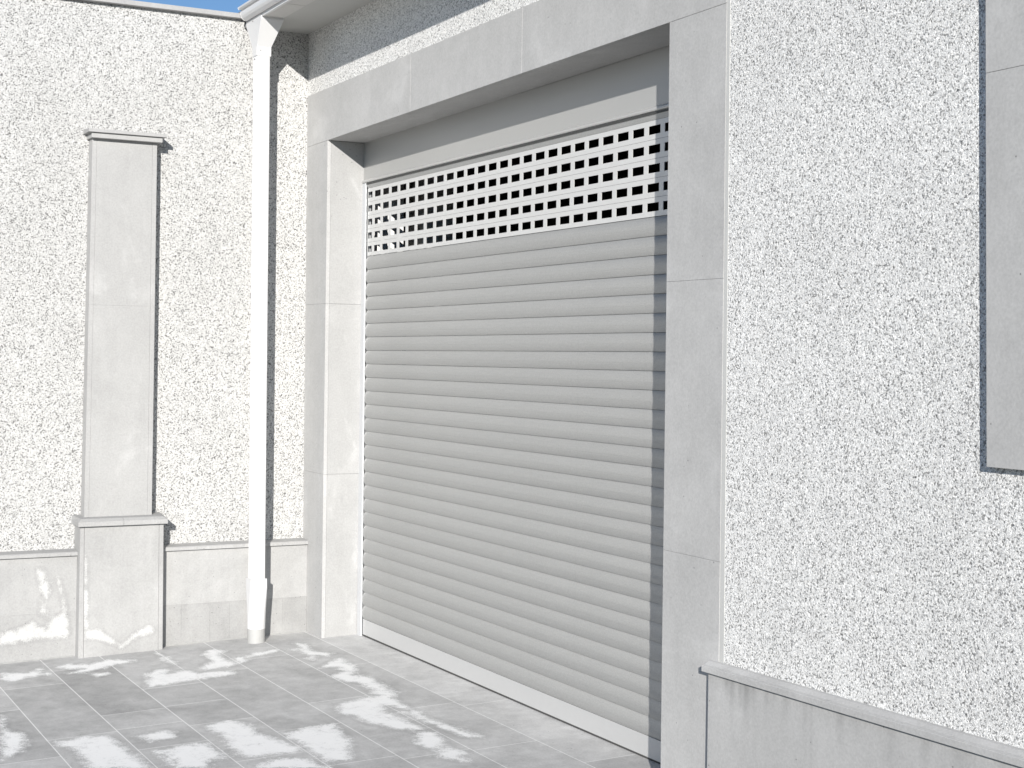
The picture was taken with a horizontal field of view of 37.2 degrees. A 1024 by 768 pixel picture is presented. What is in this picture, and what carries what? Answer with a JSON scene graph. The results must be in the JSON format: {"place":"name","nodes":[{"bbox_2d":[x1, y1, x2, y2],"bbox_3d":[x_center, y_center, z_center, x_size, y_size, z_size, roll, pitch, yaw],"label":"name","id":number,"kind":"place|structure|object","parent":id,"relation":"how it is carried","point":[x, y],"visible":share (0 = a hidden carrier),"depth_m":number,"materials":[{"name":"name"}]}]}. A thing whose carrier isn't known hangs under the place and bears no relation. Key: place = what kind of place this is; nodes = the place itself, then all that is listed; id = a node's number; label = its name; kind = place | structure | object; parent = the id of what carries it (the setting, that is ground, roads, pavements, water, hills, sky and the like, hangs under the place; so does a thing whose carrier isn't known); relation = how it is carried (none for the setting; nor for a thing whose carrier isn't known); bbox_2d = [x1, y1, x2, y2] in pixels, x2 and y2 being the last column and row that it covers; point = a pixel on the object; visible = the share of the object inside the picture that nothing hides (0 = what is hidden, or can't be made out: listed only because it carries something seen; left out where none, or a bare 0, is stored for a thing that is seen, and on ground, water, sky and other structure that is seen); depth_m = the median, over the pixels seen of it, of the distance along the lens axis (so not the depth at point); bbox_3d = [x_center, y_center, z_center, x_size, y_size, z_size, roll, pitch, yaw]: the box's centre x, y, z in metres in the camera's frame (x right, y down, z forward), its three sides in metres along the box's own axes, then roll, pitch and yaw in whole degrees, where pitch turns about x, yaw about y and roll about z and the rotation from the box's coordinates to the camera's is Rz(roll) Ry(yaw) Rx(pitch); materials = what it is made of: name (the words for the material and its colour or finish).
{"place":"outdoors","nodes":[
{"label":"outdoors","id":0,"kind":"place"},
{"bbox_2d":[135,0,248,12],"label":"sky","id":1,"kind":"structure","parent":0,"point":[219,5],"materials":[{"name":"blue"}]},
{"bbox_2d":[0,631,660,767],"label":"patio paving","id":2,"kind":"structure","parent":0,"point":[306,699],"depth_m":6.92,"materials":[{"name":"grey tile"}]},
{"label":"ground","id":3,"kind":"structure","parent":0,"visible":0},
{"bbox_2d":[0,0,308,663],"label":"side wall","id":4,"kind":"structure","parent":3,"relation":"on","point":[126,133],"depth_m":8.41,"materials":[{"name":"white paint"}]},
{"bbox_2d":[239,0,1023,767],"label":"garage building","id":5,"kind":"structure","parent":3,"relation":"on","point":[843,560],"depth_m":4.92,"materials":[{"name":"white paint"}]},
{"bbox_2d":[238,0,281,20],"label":"rain gutter","id":6,"kind":"object","parent":5,"relation":"attached to","point":[250,9],"visible":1,"depth_m":8.42,"materials":[{"name":"white metal"}]},
{"bbox_2d":[246,13,283,643],"bbox_3d":[-1.413,-0.286,8.592,0.134,3.530,0.264,0,1,-28],"label":"downpipe","id":7,"kind":"object","parent":5,"relation":"attached to","point":[263,31],"visible":0.98,"depth_m":8.55,"materials":[{"name":"white metal"}]},
{"bbox_2d":[357,47,668,764],"bbox_3d":[-0.040,0.070,7.228,0.043,2.846,3.508,0,1,-28],"label":"roller shutter","id":8,"kind":"object","parent":5,"relation":"attached to","point":[504,551],"visible":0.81,"depth_m":7.01,"materials":[{"name":"metal"}]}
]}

